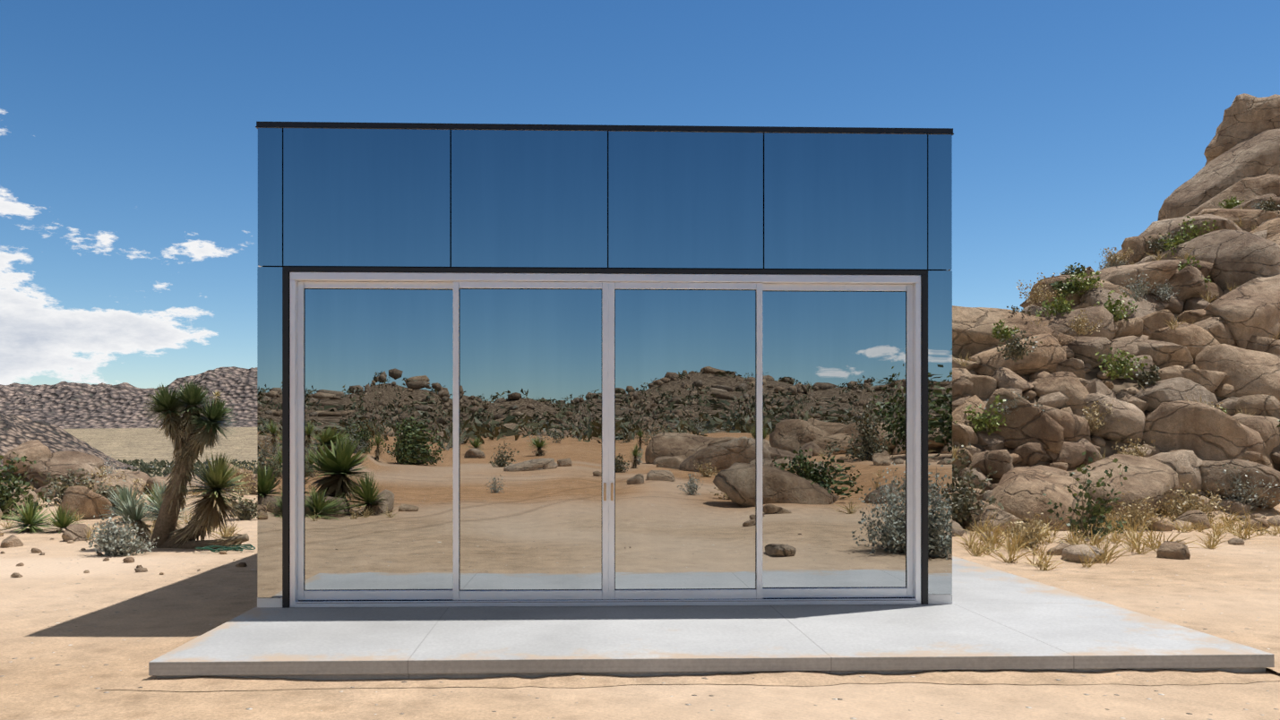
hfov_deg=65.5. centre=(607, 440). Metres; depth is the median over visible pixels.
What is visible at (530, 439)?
mirrored glass door
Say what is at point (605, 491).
door pull handles
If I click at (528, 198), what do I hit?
mirror panel
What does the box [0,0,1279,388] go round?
sky
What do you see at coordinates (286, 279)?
door jamb trim
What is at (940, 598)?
plinth block
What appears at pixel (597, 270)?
door head trim
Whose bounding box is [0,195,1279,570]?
desert plants
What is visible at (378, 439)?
mirrored glass door
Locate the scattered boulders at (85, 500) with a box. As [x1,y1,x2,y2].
[0,439,257,577]
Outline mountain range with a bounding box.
[0,366,257,429]
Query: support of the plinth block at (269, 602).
on the concrete slab
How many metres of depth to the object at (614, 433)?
8.96 m
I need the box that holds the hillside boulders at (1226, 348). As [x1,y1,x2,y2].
[952,93,1279,563]
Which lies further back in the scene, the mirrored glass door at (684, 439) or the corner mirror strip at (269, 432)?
the mirrored glass door at (684, 439)
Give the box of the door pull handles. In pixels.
[603,482,613,500]
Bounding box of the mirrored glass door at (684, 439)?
[615,289,755,589]
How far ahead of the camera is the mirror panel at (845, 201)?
8.97 m
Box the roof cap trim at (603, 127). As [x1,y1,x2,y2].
[256,121,953,133]
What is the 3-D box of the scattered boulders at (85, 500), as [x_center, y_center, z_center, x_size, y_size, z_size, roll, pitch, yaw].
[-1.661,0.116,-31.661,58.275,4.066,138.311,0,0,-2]
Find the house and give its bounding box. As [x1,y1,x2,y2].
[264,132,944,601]
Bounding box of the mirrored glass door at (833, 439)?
[762,291,905,587]
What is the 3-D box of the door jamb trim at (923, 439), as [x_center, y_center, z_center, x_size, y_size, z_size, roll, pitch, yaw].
[2.860,-0.011,9.013,0.055,2.974,0.072,0,0,-2]
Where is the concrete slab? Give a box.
[148,556,1274,679]
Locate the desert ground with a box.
[0,300,1279,719]
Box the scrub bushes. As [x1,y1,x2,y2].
[113,458,257,477]
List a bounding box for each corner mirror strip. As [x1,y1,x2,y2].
[257,266,282,597]
[927,270,952,594]
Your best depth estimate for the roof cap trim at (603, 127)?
8.89 m
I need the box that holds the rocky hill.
[0,412,140,471]
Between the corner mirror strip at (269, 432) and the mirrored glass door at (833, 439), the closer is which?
the corner mirror strip at (269, 432)
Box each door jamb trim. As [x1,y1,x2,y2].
[282,271,290,608]
[920,274,927,604]
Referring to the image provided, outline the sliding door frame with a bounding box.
[289,272,920,608]
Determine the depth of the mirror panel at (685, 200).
8.92 m
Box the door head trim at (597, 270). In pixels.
[282,266,927,274]
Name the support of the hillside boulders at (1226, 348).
on the desert ground
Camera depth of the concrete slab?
7.35 m
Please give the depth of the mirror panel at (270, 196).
8.80 m
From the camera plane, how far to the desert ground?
7.76 m
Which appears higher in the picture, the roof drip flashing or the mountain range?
the roof drip flashing
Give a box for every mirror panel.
[257,127,283,266]
[283,128,450,266]
[451,129,607,267]
[608,130,763,268]
[764,132,927,269]
[927,134,952,269]
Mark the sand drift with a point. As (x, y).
(141, 679)
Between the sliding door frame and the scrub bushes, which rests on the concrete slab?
the sliding door frame
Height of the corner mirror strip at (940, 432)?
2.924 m
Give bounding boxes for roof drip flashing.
[255,126,953,136]
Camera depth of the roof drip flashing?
8.89 m
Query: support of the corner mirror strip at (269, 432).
on the plinth block at (269, 602)
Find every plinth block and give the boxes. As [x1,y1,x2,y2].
[257,597,282,607]
[927,594,952,603]
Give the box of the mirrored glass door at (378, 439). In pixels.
[304,289,453,590]
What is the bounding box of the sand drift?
[99,613,1279,691]
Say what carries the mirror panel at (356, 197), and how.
on the door head trim at (597, 270)
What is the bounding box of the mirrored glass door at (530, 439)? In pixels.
[459,289,601,590]
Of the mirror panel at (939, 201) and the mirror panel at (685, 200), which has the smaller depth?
the mirror panel at (685, 200)

